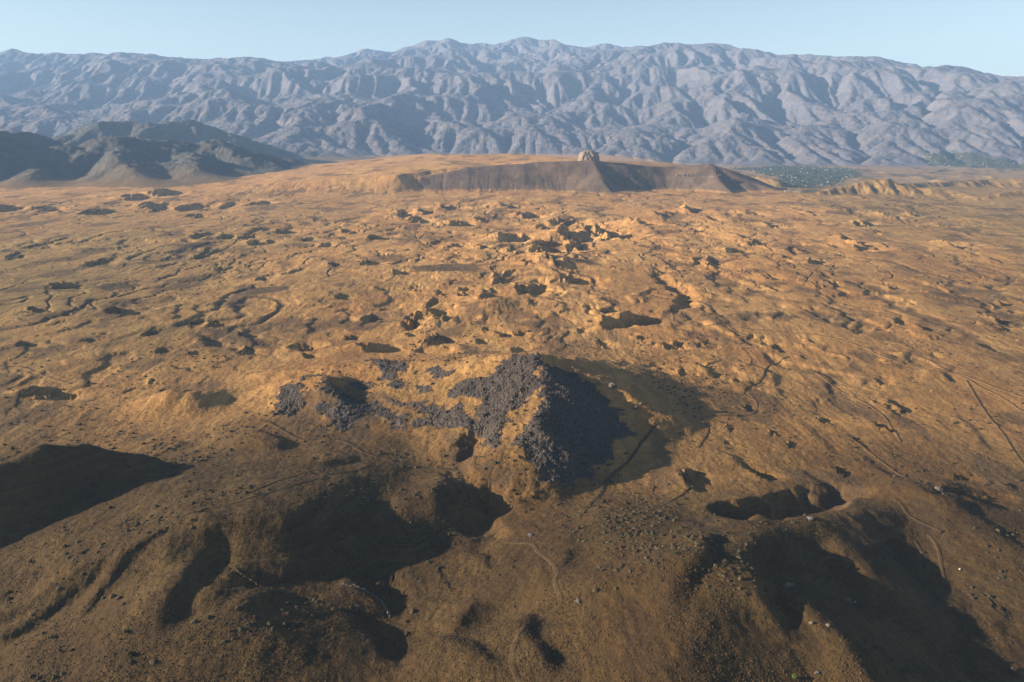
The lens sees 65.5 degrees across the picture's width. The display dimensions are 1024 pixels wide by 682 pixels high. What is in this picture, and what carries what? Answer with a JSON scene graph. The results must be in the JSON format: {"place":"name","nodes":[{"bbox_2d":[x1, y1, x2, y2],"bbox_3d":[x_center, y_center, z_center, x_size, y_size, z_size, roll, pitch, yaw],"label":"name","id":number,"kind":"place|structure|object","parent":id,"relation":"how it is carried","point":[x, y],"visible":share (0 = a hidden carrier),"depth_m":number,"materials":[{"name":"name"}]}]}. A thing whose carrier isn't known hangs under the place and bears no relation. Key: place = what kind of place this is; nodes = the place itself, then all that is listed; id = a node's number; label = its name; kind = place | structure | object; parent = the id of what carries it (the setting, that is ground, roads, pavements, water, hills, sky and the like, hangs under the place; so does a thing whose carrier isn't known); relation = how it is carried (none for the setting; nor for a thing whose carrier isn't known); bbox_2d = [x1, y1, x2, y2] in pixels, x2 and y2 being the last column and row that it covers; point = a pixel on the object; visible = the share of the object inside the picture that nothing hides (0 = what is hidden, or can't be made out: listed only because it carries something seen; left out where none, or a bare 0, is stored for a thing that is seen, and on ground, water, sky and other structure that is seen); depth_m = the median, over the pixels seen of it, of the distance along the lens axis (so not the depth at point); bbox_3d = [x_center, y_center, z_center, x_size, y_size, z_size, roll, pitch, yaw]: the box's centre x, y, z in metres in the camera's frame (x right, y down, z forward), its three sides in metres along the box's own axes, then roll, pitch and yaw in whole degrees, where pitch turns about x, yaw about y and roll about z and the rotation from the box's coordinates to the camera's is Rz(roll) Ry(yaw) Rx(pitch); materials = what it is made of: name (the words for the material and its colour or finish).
{"place":"outdoors","nodes":[
{"label":"outdoors","id":0,"kind":"place"},
{"bbox_2d":[0,365,69,383],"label":"dirt track","id":1,"kind":"structure","parent":0,"point":[42,375],"depth_m":993.90,"materials":[{"name":"soil"}]},
{"bbox_2d":[126,308,202,315],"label":"dirt track","id":2,"kind":"structure","parent":0,"point":[166,308],"depth_m":1332.11,"materials":[{"name":"soil"}]},
{"bbox_2d":[0,119,381,187],"bbox_3d":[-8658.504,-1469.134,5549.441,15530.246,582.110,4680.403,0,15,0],"label":"foothills","id":3,"kind":"structure","parent":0,"point":[186,152],"depth_m":4451.63,"materials":[{"name":"grey stone"}]},
{"bbox_2d":[143,556,327,583],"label":"dirt track","id":4,"kind":"structure","parent":0,"point":[313,559],"depth_m":531.11,"materials":[{"name":"soil"}]},
{"bbox_2d":[123,466,368,522],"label":"dirt track","id":5,"kind":"structure","parent":0,"point":[252,496],"depth_m":586.51,"materials":[{"name":"soil"}]},
{"bbox_2d":[250,459,356,491],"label":"dirt track","id":6,"kind":"structure","parent":0,"point":[348,461],"depth_m":639.90,"materials":[{"name":"soil"}]},
{"bbox_2d":[267,421,464,481],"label":"dirt track","id":7,"kind":"structure","parent":0,"point":[354,447],"depth_m":710.62,"materials":[{"name":"soil"}]},
{"bbox_2d":[453,467,471,506],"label":"dirt track","id":8,"kind":"structure","parent":0,"point":[465,487],"depth_m":651.01,"materials":[{"name":"soil"}]},
{"bbox_2d":[406,265,530,272],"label":"dirt track","id":9,"kind":"structure","parent":0,"point":[469,266],"depth_m":1709.06,"materials":[{"name":"soil"}]},
{"bbox_2d":[249,352,702,507],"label":"scree hill","id":10,"kind":"structure","parent":0,"point":[604,378],"depth_m":802.81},
{"bbox_2d":[272,354,639,490],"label":"scree","id":11,"kind":"structure","parent":10,"relation":"on","point":[534,420],"depth_m":777.42,"materials":[{"name":"grey stone"}]},
{"bbox_2d":[608,382,616,388],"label":"rock outcrop","id":12,"kind":"object","parent":10,"relation":"on","point":[611,385],"visible":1,"depth_m":829.20,"materials":[{"name":"grey stone"}]},
{"bbox_2d":[0,154,1023,681],"bbox_3d":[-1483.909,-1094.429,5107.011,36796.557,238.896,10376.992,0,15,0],"label":"ground","id":13,"kind":"structure","parent":0,"point":[254,236],"depth_m":827.01,"materials":[{"name":"brown soil"}]},
{"bbox_2d":[127,651,135,655],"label":"bush","id":14,"kind":"object","parent":13,"relation":"on","point":[131,653],"visible":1,"depth_m":442.15,"materials":[{"name":"green plant"}]},
{"bbox_2d":[342,583,390,617],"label":"rock rib","id":15,"kind":"object","parent":13,"relation":"on","point":[382,603],"visible":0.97,"depth_m":517.31,"materials":[{"name":"grey stone"}]},
{"bbox_2d":[0,305,1023,681],"bbox_3d":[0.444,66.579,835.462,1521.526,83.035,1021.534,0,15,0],"label":"grass tufts","id":16,"kind":"object","parent":13,"relation":"on","point":[568,625],"visible":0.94,"depth_m":532.74,"materials":[{"name":"brown plant"}]},
{"bbox_2d":[0,161,1023,681],"bbox_3d":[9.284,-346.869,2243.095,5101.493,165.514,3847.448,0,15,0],"label":"scrub","id":17,"kind":"object","parent":13,"relation":"on","point":[614,545],"visible":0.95,"depth_m":632.65,"materials":[{"name":"plant"}]},
{"bbox_2d":[418,160,781,192],"bbox_3d":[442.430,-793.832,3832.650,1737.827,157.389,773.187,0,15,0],"label":"mesa","id":18,"kind":"structure","parent":13,"relation":"on","point":[594,175],"depth_m":3680.82,"materials":[{"name":"stone"}]},
{"bbox_2d":[578,150,599,160],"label":"rock butte","id":19,"kind":"object","parent":18,"relation":"on","point":[584,155],"visible":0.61,"depth_m":3748.71,"materials":[{"name":"beige stone"}]},
{"bbox_2d":[676,173,721,177],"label":"rock ledge","id":20,"kind":"object","parent":18,"relation":"on","point":[698,175],"visible":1,"depth_m":3726.97,"materials":[{"name":"grey stone"}]},
{"bbox_2d":[783,582,794,588],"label":"rock outcrop","id":21,"kind":"object","parent":13,"relation":"on","point":[789,585],"visible":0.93,"depth_m":486.48,"materials":[{"name":"grey stone"}]},
{"bbox_2d":[806,515,814,520],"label":"rock outcrop","id":22,"kind":"object","parent":13,"relation":"on","point":[810,518],"visible":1,"depth_m":573.56,"materials":[{"name":"grey stone"}]},
{"bbox_2d":[730,150,1023,187],"bbox_3d":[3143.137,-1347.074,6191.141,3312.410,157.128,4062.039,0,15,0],"label":"orchard trees","id":23,"kind":"object","parent":13,"relation":"on","point":[806,169],"visible":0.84,"depth_m":6921.31,"materials":[{"name":"green plant"}]},
{"bbox_2d":[897,502,938,529],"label":"dirt track","id":24,"kind":"structure","parent":13,"relation":"on","point":[903,507],"depth_m":612.33,"materials":[{"name":"soil"}]},
{"bbox_2d":[934,486,943,491],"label":"rock outcrop","id":25,"kind":"object","parent":13,"relation":"on","point":[938,488],"visible":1,"depth_m":646.88,"materials":[{"name":"grey stone"}]},
{"bbox_2d":[0,37,1023,188],"bbox_3d":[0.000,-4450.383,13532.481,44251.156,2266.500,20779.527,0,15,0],"label":"mountains","id":26,"kind":"structure","parent":0,"point":[723,105],"depth_m":10611.95,"materials":[{"name":"grey stone"}]},
{"bbox_2d":[0,0,1023,76],"label":"sky","id":27,"kind":"structure","parent":0,"point":[985,36],"materials":[{"name":"blue"}]},
{"bbox_2d":[503,541,562,681],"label":"dirt track","id":28,"kind":"structure","parent":0,"point":[517,677],"depth_m":473.47,"materials":[{"name":"soil"}]},
{"bbox_2d":[487,422,656,537],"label":"dirt track","id":29,"kind":"structure","parent":0,"point":[619,468],"depth_m":672.41,"materials":[{"name":"soil"}]},
{"bbox_2d":[579,250,679,272],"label":"dirt track","id":30,"kind":"structure","parent":0,"point":[639,252],"depth_m":1886.94,"materials":[{"name":"soil"}]},
{"bbox_2d":[569,487,692,517],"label":"dirt track","id":31,"kind":"structure","parent":0,"point":[684,492],"depth_m":614.96,"materials":[{"name":"soil"}]},
{"bbox_2d":[697,356,788,447],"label":"dirt track","id":32,"kind":"structure","parent":0,"point":[753,412],"depth_m":862.48,"materials":[{"name":"soil"}]},
{"bbox_2d":[727,326,809,357],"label":"dirt track","id":33,"kind":"structure","parent":0,"point":[766,344],"depth_m":1133.35,"materials":[{"name":"soil"}]},
{"bbox_2d":[671,313,1023,397],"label":"dirt track","id":34,"kind":"structure","parent":0,"point":[867,348],"depth_m":1079.67,"materials":[{"name":"soil"}]},
{"bbox_2d":[810,370,901,441],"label":"dirt track","id":35,"kind":"structure","parent":0,"point":[892,430],"depth_m":876.37,"materials":[{"name":"soil"}]},
{"bbox_2d":[843,434,905,476],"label":"dirt track","id":36,"kind":"structure","parent":0,"point":[875,456],"depth_m":740.52,"materials":[{"name":"soil"}]},
{"bbox_2d":[914,540,928,586],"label":"dirt track","id":37,"kind":"structure","parent":0,"point":[919,559],"depth_m":556.72,"materials":[{"name":"soil"}]},
{"bbox_2d":[927,534,948,587],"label":"dirt track","id":38,"kind":"structure","parent":0,"point":[939,555],"depth_m":559.57,"materials":[{"name":"soil"}]},
{"bbox_2d":[869,349,1023,412],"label":"dirt track","id":39,"kind":"structure","parent":0,"point":[1009,402],"depth_m":977.88,"materials":[{"name":"soil"}]},
{"bbox_2d":[965,380,1023,465],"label":"dirt track","id":40,"kind":"structure","parent":0,"point":[998,428],"depth_m":828.67,"materials":[{"name":"soil"}]}
]}

